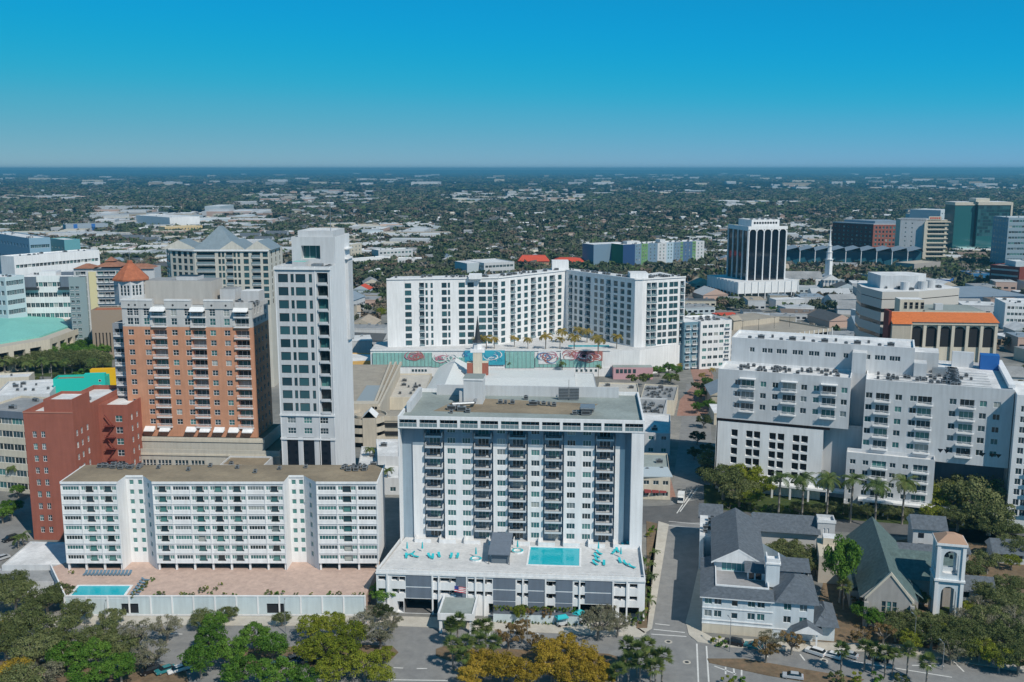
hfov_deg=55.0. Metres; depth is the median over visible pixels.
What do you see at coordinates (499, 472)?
window
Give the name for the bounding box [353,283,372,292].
building
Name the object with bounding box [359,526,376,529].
window
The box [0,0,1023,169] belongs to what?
sky
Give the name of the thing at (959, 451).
window
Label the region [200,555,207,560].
balcony door
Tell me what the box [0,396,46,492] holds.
office building
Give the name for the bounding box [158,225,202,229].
commercial building
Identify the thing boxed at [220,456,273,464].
annex building
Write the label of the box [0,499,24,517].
leafy tree
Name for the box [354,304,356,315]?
building
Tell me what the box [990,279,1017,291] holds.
building
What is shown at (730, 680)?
shrub
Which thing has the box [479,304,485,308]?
window
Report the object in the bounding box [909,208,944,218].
office building
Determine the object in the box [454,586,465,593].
flag
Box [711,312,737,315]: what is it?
building
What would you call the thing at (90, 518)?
balcony door
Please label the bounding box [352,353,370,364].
shop building
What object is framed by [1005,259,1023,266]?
stair tower
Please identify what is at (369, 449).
palm tree
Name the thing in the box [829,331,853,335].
building
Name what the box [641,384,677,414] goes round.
shop building
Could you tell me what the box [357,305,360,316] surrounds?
building
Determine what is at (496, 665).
golden tree
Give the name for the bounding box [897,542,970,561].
covered walk
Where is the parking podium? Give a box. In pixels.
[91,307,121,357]
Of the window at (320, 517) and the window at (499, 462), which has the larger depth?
the window at (499, 462)
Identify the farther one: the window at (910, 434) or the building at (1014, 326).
the building at (1014, 326)
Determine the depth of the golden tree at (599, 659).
217.76 m
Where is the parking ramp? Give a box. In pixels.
[353,362,401,446]
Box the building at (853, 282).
[849,280,866,285]
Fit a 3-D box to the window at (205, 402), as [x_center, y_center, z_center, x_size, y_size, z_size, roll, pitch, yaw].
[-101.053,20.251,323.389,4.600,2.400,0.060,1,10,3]
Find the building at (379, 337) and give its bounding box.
[354,332,387,346]
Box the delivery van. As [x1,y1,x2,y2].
[677,490,684,503]
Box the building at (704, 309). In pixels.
[685,303,714,315]
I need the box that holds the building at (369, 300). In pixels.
[365,296,381,305]
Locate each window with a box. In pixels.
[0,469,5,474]
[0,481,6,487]
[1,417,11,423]
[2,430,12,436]
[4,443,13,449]
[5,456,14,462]
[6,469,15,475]
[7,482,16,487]
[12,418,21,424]
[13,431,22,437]
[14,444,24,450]
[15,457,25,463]
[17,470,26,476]
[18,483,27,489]
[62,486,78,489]
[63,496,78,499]
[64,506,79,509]
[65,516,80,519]
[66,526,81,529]
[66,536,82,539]
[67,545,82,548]
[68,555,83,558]
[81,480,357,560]
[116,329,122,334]
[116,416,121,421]
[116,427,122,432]
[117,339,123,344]
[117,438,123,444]
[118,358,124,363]
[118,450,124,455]
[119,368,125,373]
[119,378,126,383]
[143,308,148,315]
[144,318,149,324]
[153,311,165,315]
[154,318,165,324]
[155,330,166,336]
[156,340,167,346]
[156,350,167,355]
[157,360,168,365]
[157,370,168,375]
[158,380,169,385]
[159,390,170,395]
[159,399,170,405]
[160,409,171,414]
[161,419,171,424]
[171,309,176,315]
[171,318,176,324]
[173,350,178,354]
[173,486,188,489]
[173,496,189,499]
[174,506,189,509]
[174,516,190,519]
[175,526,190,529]
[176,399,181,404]
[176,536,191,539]
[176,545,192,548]
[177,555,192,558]
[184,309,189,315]
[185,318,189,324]
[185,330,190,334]
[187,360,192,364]
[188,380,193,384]
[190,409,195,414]
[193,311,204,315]
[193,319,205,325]
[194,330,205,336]
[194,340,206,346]
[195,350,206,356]
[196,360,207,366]
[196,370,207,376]
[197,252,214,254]
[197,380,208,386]
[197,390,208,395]
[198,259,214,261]
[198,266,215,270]
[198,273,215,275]
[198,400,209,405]
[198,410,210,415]
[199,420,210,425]
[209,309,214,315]
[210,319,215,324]
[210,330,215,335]
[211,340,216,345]
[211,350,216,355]
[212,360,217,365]
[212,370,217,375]
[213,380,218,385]
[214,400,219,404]
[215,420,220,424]
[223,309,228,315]
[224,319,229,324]
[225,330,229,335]
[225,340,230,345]
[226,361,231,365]
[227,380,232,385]
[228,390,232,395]
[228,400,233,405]
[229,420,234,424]
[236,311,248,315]
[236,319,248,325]
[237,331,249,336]
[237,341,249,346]
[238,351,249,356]
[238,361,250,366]
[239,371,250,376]
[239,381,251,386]
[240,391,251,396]
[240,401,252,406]
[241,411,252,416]
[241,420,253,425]
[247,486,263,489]
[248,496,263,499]
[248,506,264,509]
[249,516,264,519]
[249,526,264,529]
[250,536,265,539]
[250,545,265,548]
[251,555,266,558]
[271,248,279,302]
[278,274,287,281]
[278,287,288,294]
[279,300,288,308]
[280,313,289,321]
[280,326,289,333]
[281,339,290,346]
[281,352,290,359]
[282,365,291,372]
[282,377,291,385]
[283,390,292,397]
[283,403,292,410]
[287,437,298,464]
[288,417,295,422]
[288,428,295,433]
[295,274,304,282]
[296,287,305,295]
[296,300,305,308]
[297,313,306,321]
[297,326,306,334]
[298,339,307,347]
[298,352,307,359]
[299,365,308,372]
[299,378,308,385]
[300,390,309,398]
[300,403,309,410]
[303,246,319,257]
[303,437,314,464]
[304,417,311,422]
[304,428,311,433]
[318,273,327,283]
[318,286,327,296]
[318,486,335,489]
[318,496,335,499]
[318,506,335,509]
[319,299,328,309]
[319,312,328,322]
[319,440,330,464]
[319,516,336,519]
[319,526,336,529]
[320,325,328,334]
[320,338,329,348]
[320,418,327,423]
[320,536,336,539]
[320,545,336,548]
[320,555,337,558]
[321,351,329,360]
[321,364,330,373]
[321,377,330,386]
[321,428,328,433]
[322,390,331,399]
[322,402,331,411]
[358,486,375,489]
[358,496,375,499]
[358,506,375,509]
[359,516,375,519]
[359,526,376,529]
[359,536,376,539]
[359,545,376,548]
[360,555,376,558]
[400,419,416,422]
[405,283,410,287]
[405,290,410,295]
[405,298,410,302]
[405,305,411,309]
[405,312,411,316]
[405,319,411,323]
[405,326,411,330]
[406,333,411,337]
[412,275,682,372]
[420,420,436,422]
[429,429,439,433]
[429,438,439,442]
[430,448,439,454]
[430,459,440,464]
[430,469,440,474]
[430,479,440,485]
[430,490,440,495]
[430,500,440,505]
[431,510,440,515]
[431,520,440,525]
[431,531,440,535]
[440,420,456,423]
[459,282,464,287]
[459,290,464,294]
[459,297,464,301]
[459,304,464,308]
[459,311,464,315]
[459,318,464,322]
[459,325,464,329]
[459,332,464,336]
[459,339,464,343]
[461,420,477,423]
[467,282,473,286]
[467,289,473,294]
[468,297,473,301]
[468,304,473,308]
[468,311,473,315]
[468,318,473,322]
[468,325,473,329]
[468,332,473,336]
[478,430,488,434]
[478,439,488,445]
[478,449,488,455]
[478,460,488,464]
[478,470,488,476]
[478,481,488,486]
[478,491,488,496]
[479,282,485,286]
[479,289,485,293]
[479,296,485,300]
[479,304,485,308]
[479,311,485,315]
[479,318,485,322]
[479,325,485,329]
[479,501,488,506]
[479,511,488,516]
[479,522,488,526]
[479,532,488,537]
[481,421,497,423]
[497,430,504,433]
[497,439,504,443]
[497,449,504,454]
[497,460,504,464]
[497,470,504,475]
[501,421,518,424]
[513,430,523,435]
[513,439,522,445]
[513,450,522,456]
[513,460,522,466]
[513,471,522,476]
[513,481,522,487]
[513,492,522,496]
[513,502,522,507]
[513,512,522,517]
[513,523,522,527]
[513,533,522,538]
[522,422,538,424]
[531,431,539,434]
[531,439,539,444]
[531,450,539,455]
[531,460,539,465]
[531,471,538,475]
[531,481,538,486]
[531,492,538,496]
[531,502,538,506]
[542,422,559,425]
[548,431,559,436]
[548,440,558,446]
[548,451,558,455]
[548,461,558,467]
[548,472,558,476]
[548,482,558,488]
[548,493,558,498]
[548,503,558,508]
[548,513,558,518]
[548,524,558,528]
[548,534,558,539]
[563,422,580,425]
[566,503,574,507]
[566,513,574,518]
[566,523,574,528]
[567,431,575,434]
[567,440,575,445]
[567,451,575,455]
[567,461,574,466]
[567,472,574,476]
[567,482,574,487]
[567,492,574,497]
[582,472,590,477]
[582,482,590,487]
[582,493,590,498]
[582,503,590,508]
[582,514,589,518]
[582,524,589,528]
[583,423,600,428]
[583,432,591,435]
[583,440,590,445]
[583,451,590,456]
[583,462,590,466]
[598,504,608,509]
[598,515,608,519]
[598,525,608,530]
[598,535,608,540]
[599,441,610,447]
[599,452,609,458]
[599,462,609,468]
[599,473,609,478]
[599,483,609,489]
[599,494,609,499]
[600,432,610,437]
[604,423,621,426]
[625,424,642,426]
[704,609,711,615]
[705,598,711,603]
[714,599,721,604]
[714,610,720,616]
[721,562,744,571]
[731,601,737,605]
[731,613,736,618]
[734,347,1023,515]
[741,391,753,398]
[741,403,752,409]
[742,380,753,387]
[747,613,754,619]
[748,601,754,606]
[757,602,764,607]
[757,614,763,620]
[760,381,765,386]
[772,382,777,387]
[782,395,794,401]
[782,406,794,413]
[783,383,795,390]
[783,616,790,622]
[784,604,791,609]
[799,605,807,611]
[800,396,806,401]
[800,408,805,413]
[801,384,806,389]
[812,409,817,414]
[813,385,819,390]
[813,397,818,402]
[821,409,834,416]
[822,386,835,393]
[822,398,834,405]
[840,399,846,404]
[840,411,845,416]
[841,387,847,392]
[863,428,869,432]
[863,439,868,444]
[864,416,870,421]
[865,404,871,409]
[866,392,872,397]
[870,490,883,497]
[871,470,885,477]
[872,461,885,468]
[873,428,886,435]
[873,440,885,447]
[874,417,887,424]
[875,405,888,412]
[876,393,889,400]
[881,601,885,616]
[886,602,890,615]
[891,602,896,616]
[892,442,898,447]
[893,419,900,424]
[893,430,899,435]
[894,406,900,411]
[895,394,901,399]
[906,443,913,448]
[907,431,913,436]
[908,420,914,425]
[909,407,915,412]
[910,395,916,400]
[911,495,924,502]
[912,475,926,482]
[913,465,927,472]
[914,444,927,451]
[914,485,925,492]
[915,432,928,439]
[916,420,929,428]
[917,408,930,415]
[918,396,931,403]
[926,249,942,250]
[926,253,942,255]
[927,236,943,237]
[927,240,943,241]
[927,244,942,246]
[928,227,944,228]
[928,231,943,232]
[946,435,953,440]
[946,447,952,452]
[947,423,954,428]
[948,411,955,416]
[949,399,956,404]
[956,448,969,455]
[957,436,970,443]
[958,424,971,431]
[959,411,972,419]
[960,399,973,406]
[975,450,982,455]
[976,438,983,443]
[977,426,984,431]
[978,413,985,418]
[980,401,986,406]
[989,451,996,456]
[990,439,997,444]
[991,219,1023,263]
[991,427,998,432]
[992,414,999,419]
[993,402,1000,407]
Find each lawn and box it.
[10,361,111,376]
[704,485,1023,532]
[921,593,1023,649]
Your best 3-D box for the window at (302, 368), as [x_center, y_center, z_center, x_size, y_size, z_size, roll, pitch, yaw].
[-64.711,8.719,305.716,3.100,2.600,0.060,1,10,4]
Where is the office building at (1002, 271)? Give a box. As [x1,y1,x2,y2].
[989,263,1023,282]
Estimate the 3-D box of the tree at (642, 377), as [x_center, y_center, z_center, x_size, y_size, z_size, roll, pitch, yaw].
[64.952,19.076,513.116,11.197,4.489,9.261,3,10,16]
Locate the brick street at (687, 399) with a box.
[677,369,712,415]
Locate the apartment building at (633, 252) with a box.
[582,239,703,264]
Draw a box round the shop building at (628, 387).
[598,382,639,396]
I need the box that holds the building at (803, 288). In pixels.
[793,285,819,292]
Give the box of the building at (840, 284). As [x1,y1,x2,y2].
[829,281,852,292]
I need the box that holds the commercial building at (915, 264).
[895,260,940,270]
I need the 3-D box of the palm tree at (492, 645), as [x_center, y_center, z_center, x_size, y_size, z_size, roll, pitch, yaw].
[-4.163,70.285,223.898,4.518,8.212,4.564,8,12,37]
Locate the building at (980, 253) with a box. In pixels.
[955,252,986,255]
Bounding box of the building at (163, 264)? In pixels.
[152,262,166,265]
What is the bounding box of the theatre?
[0,316,78,372]
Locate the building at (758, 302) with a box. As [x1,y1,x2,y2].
[743,296,765,308]
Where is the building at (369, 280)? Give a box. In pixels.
[362,277,377,284]
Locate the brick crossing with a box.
[670,478,675,496]
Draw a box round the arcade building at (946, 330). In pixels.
[882,297,999,362]
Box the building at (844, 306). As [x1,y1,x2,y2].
[834,300,855,314]
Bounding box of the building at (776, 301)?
[769,296,803,306]
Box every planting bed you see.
[636,521,657,627]
[707,658,863,681]
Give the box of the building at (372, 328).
[354,323,387,333]
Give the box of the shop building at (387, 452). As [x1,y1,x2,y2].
[376,439,398,465]
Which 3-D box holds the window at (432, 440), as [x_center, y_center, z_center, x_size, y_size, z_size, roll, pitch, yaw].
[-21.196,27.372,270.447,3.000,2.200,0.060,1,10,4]
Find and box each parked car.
[0,554,10,559]
[1,533,16,542]
[139,662,160,675]
[154,663,174,675]
[167,663,185,674]
[180,662,192,671]
[287,654,296,661]
[291,655,304,663]
[300,657,320,665]
[723,636,743,646]
[743,641,763,650]
[782,671,803,680]
[804,646,825,656]
[824,650,840,660]
[839,649,858,659]
[867,654,888,662]
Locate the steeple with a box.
[467,316,488,374]
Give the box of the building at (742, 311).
[740,309,762,313]
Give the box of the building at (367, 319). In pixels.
[354,314,380,323]
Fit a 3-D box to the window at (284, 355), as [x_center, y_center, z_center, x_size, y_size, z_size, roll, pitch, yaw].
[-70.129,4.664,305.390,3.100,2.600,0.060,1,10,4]
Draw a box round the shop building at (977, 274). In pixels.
[961,271,989,282]
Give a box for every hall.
[0,372,34,388]
[0,379,55,401]
[136,214,199,224]
[427,358,466,388]
[485,370,575,386]
[574,373,596,386]
[698,503,838,645]
[786,245,922,264]
[953,286,1023,300]
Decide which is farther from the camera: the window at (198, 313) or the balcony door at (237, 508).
the window at (198, 313)
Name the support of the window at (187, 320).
in the condominium tower at (192, 362)
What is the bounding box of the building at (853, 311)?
[851,309,855,315]
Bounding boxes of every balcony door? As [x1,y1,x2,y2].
[86,486,93,491]
[86,496,93,501]
[87,506,94,511]
[88,516,95,521]
[104,486,111,491]
[105,496,112,501]
[106,506,113,511]
[107,516,113,521]
[107,526,114,531]
[108,535,115,540]
[109,545,116,550]
[109,555,116,560]
[159,486,166,491]
[159,496,166,501]
[160,506,167,511]
[160,516,167,521]
[161,526,168,531]
[162,535,169,540]
[162,545,169,550]
[163,555,170,560]
[196,486,203,491]
[196,496,203,501]
[197,506,204,511]
[198,516,205,521]
[198,526,205,531]
[199,535,206,540]
[199,545,206,550]
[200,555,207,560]
[214,486,222,491]
[215,496,222,501]
[215,506,223,511]
[216,516,223,521]
[217,526,224,531]
[217,535,224,540]
[218,545,225,550]
[218,555,225,560]
[233,486,240,491]
[234,496,241,501]
[234,506,241,511]
[235,516,242,521]
[235,526,242,531]
[236,535,243,540]
[236,545,243,550]
[237,555,244,560]
[270,486,277,491]
[271,496,278,501]
[271,506,278,511]
[272,516,279,521]
[272,526,279,531]
[272,535,280,540]
[273,545,280,550]
[273,555,280,560]
[343,486,350,491]
[343,496,350,501]
[343,506,351,511]
[344,516,351,521]
[344,526,351,531]
[344,535,351,540]
[345,545,352,550]
[345,555,352,560]
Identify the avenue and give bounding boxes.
[0,625,1023,681]
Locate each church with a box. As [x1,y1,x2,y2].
[785,228,838,287]
[815,517,953,626]
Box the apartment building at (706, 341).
[680,314,731,369]
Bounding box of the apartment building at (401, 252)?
[372,247,412,256]
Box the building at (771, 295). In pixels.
[767,293,787,302]
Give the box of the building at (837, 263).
[832,262,857,266]
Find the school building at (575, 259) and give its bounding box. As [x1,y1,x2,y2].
[554,257,585,263]
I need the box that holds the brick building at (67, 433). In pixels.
[22,385,142,539]
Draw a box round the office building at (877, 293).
[854,272,958,337]
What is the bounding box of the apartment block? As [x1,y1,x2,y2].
[50,461,385,615]
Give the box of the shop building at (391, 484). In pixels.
[359,446,398,494]
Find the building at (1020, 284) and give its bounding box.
[1017,280,1023,289]
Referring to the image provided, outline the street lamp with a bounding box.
[525,613,527,648]
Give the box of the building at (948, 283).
[926,277,956,285]
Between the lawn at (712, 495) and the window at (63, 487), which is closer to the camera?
the window at (63, 487)
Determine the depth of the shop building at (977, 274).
976.14 m
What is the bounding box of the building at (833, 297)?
[823,294,856,307]
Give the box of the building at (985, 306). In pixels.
[958,301,993,313]
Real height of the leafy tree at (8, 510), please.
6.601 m
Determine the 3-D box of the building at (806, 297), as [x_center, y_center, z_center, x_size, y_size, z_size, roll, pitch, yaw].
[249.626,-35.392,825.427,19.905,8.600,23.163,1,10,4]
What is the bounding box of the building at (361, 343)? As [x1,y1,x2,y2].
[352,334,371,352]
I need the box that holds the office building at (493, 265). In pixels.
[455,258,513,273]
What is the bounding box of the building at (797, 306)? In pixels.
[777,304,813,311]
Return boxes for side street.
[0,496,32,563]
[642,498,1023,543]
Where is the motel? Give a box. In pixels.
[0,249,99,274]
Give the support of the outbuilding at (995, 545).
on the church garden
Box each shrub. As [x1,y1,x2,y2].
[621,611,632,618]
[631,616,643,623]
[710,636,721,642]
[716,639,727,646]
[721,675,733,681]
[732,676,745,681]
[742,503,751,509]
[760,504,769,510]
[767,504,777,510]
[827,670,845,681]
[850,671,861,681]
[871,671,884,681]
[894,672,910,681]
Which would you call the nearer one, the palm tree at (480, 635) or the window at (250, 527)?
the palm tree at (480, 635)
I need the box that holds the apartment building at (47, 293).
[24,270,73,318]
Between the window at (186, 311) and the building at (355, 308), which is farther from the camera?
the building at (355, 308)
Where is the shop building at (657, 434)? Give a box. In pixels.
[643,413,669,454]
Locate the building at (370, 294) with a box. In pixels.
[361,292,379,295]
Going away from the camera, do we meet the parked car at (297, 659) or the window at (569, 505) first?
the parked car at (297, 659)
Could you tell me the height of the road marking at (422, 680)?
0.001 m
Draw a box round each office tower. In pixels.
[707,218,798,298]
[894,216,950,259]
[944,198,1012,251]
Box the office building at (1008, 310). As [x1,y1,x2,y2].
[993,298,1023,328]
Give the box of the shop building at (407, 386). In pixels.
[390,373,431,409]
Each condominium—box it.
[68,257,160,343]
[162,226,282,386]
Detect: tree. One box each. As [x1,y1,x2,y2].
[0,355,16,370]
[0,359,11,372]
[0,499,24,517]
[0,505,13,523]
[0,569,29,591]
[0,579,39,610]
[0,602,48,635]
[0,623,30,660]
[0,656,33,679]
[0,661,47,681]
[5,465,16,472]
[6,633,61,668]
[9,484,25,497]
[10,535,25,548]
[12,354,39,371]
[14,530,30,545]
[19,360,35,371]
[20,584,65,614]
[22,351,45,369]
[22,659,65,681]
[28,611,82,640]
[30,349,53,365]
[32,354,60,372]
[34,357,47,378]
[39,581,77,608]
[42,352,68,369]
[43,360,58,378]
[44,640,90,668]
[48,348,74,354]
[50,346,58,351]
[53,628,90,659]
[56,358,70,374]
[57,354,84,372]
[59,598,95,620]
[60,342,66,348]
[64,345,82,353]
[64,660,112,681]
[67,341,87,349]
[67,352,91,368]
[71,368,89,374]
[74,337,92,346]
[74,348,100,356]
[78,636,112,665]
[79,353,106,367]
[80,345,101,351]
[81,618,120,641]
[84,358,100,367]
[90,352,114,367]
[91,344,111,351]
[97,607,126,622]
[100,651,139,681]
[103,633,139,653]
[117,617,155,648]
[130,638,170,667]
[149,613,182,642]
[177,642,221,678]
[187,608,214,625]
[194,623,227,647]
[201,610,229,628]
[205,635,249,663]
[217,653,261,681]
[218,606,238,621]
[238,621,271,650]
[251,631,291,661]
[255,655,296,681]
[271,611,291,625]
[287,663,319,681]
[290,638,323,661]
[295,613,323,636]
[304,630,340,657]
[314,654,351,681]
[316,611,346,631]
[323,636,363,672]
[335,620,368,643]
[345,611,374,635]
[346,650,382,680]
[362,605,380,620]
[363,621,396,648]
[364,447,375,455]
[364,663,395,681]
[369,582,397,601]
[371,602,393,618]
[373,645,395,664]
[376,307,385,315]
[381,611,403,632]
[384,467,394,477]
[443,616,458,644]
[443,633,462,670]
[448,610,465,644]
[456,647,469,666]
[456,660,489,681]
[459,633,474,665]
[464,647,493,673]
[468,619,486,650]
[472,632,489,663]
[478,617,494,648]
[480,335,492,348]
[483,650,521,681]
[485,632,502,650]
[489,336,499,348]
[494,622,524,649]
[505,658,544,681]
[509,618,530,643]
[510,335,519,346]
[512,604,525,617]
[520,631,544,650]
[523,337,532,344]
[526,608,534,617]
[530,637,562,662]
[534,650,573,681]
[539,332,552,348]
[542,608,551,617]
[552,658,592,681]
[555,328,567,339]
[555,337,565,342]
[555,631,576,653]
[559,361,566,369]
[564,640,598,662]
[566,333,580,348]
[572,326,583,340]
[577,604,618,640]
[578,654,610,671]
[580,328,593,342]
[582,662,615,681]
[589,334,605,352]
[595,364,601,378]
[595,603,616,614]
[605,612,630,636]
[609,661,628,681]
[610,333,623,348]
[617,634,635,671]
[619,650,637,681]
[626,373,647,381]
[626,639,645,676]
[630,650,649,681]
[635,609,649,620]
[640,635,656,671]
[642,646,659,681]
[644,560,656,570]
[644,656,666,681]
[645,586,651,596]
[645,595,655,609]
[646,572,657,584]
[649,548,660,559]
[652,645,674,681]
[653,366,665,376]
[661,373,679,380]
[662,362,674,372]
[671,365,682,372]
[686,447,701,459]
[688,431,705,444]
[690,402,704,413]
[691,381,708,388]
[694,389,706,401]
[695,448,714,468]
[695,465,714,481]
[696,414,712,427]
[696,463,745,499]
[700,442,714,451]
[701,377,712,381]
[703,399,716,406]
[715,303,725,309]
[717,479,760,506]
[729,463,763,481]
[739,487,764,509]
[746,474,777,500]
[752,636,781,662]
[759,629,785,654]
[765,543,790,556]
[766,471,794,513]
[770,538,804,554]
[779,630,805,654]
[787,544,816,557]
[789,472,816,514]
[789,501,811,514]
[793,553,814,570]
[807,503,824,515]
[807,553,818,575]
[814,470,841,514]
[821,533,863,602]
[823,501,841,514]
[833,639,851,670]
[836,577,852,609]
[839,473,866,522]
[839,502,859,517]
[849,601,878,623]
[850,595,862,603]
[850,624,871,645]
[856,637,875,670]
[857,503,880,518]
[862,477,892,519]
[863,611,884,626]
[864,640,881,673]
[870,622,897,644]
[876,642,895,677]
[878,504,898,518]
[882,615,911,641]
[883,604,918,618]
[886,646,903,676]
[890,473,919,524]
[896,506,914,519]
[899,628,925,650]
[900,640,916,674]
[903,608,940,630]
[909,617,955,649]
[916,651,937,681]
[917,503,946,517]
[918,589,930,603]
[929,612,956,625]
[931,483,965,505]
[933,472,1006,508]
[936,639,965,664]
[937,504,978,531]
[938,629,982,659]
[948,607,976,625]
[949,615,996,641]
[962,494,1016,535]
[962,600,973,618]
[965,560,985,575]
[965,636,995,661]
[967,602,1010,624]
[968,595,996,607]
[969,548,1006,573]
[971,580,992,589]
[974,583,1017,605]
[977,516,1023,536]
[978,638,1010,663]
[980,644,1013,672]
[985,618,1023,648]
[986,613,1016,640]
[992,589,1023,618]
[993,574,1023,597]
[993,639,1023,674]
[996,532,1023,551]
[1000,604,1023,624]
[1002,554,1023,569]
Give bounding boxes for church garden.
[812,529,1023,660]
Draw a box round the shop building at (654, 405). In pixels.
[640,397,666,413]
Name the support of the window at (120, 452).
in the brick building at (67, 433)
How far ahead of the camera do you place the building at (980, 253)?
1199.62 m
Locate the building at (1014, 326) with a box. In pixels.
[1003,321,1023,332]
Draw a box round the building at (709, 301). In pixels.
[685,297,715,310]
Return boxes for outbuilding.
[906,514,948,543]
[963,575,994,600]
[985,538,1023,564]
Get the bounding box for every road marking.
[389,679,447,680]
[677,489,692,512]
[696,644,698,681]
[706,646,709,681]
[848,660,951,677]
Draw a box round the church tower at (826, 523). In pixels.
[816,514,835,537]
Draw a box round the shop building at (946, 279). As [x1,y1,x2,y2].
[938,278,952,281]
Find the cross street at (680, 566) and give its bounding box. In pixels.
[649,384,713,640]
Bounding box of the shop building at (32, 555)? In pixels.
[2,541,65,570]
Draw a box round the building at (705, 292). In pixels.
[692,286,728,299]
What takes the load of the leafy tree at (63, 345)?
on the lawn at (46, 373)
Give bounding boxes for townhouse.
[122,235,144,237]
[140,237,160,241]
[239,233,261,236]
[254,236,273,239]
[265,231,288,234]
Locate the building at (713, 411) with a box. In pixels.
[709,404,716,424]
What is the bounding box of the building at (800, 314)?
[780,308,816,319]
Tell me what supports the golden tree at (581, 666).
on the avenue
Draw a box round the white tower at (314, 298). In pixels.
[273,215,355,464]
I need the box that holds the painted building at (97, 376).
[53,367,115,392]
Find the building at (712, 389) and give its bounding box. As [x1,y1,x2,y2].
[705,379,717,401]
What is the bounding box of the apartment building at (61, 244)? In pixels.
[50,237,80,251]
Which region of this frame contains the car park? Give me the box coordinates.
[720,313,832,360]
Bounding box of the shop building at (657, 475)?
[643,453,672,499]
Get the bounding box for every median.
[0,660,187,681]
[244,645,397,666]
[436,646,639,667]
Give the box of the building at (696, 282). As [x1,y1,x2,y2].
[688,277,709,287]
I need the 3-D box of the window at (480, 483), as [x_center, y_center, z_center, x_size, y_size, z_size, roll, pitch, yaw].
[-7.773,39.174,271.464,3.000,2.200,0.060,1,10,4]
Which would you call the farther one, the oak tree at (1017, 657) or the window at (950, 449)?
the window at (950, 449)
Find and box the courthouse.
[832,219,895,249]
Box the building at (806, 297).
[795,293,823,303]
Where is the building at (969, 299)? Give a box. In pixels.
[959,298,980,300]
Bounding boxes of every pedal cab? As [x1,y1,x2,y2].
[554,614,568,626]
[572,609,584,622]
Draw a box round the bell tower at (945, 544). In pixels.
[928,531,968,616]
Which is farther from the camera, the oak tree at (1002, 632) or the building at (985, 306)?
the building at (985, 306)
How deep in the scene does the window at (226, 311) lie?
316.26 m
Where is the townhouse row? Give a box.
[352,256,389,261]
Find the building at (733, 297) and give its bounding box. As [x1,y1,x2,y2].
[718,296,739,299]
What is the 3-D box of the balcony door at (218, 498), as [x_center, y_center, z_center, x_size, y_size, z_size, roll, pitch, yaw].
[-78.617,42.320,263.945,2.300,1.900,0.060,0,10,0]
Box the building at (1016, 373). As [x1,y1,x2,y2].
[1005,366,1023,380]
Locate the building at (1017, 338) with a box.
[1004,332,1023,352]
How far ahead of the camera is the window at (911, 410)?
321.31 m
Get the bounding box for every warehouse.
[63,223,108,230]
[205,205,233,210]
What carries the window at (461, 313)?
in the courtyard apartments
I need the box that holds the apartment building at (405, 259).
[398,257,421,262]
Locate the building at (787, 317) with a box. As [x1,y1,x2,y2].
[770,313,795,321]
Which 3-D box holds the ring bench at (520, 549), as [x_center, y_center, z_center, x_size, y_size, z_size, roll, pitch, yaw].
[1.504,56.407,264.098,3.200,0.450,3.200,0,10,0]
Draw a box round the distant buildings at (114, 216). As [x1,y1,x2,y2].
[0,173,1023,259]
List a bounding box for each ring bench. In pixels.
[470,556,481,561]
[512,548,523,553]
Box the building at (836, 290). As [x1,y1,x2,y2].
[807,288,850,293]
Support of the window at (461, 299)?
in the courtyard apartments
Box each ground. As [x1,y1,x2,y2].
[0,170,1023,288]
[0,292,1023,669]
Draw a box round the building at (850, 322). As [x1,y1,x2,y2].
[847,316,854,330]
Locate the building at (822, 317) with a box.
[807,309,847,327]
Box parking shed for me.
[0,569,54,592]
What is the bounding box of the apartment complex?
[714,330,1023,526]
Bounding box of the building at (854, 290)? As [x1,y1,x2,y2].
[853,286,856,295]
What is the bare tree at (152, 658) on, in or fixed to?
on the median at (136, 676)
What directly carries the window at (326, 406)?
in the white tower at (314, 298)
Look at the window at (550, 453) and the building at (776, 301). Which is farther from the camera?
the building at (776, 301)
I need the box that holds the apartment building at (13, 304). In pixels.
[0,274,27,317]
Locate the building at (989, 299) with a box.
[983,296,1013,302]
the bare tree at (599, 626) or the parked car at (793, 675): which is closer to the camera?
the parked car at (793, 675)
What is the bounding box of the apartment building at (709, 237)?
[685,236,711,239]
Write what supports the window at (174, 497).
in the apartment block
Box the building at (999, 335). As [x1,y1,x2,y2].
[997,332,1004,338]
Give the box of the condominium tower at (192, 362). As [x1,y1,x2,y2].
[112,256,281,464]
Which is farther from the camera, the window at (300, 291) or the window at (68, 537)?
the window at (300, 291)
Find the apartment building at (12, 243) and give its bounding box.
[0,231,50,273]
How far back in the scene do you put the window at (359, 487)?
263.15 m
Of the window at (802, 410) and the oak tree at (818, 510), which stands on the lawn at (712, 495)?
the oak tree at (818, 510)
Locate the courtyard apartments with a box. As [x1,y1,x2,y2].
[370,260,685,378]
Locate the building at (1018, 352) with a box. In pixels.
[1013,346,1023,361]
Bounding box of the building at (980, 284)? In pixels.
[965,283,996,287]
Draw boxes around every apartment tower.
[375,373,645,633]
[990,216,1023,263]
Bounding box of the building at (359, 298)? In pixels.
[353,291,364,308]
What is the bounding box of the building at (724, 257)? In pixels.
[716,255,726,261]
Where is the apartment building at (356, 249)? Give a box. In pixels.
[349,243,361,255]
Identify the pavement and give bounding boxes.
[11,616,645,636]
[639,521,668,631]
[686,567,799,651]
[800,642,1023,671]
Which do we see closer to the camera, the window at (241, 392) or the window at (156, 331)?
the window at (156, 331)

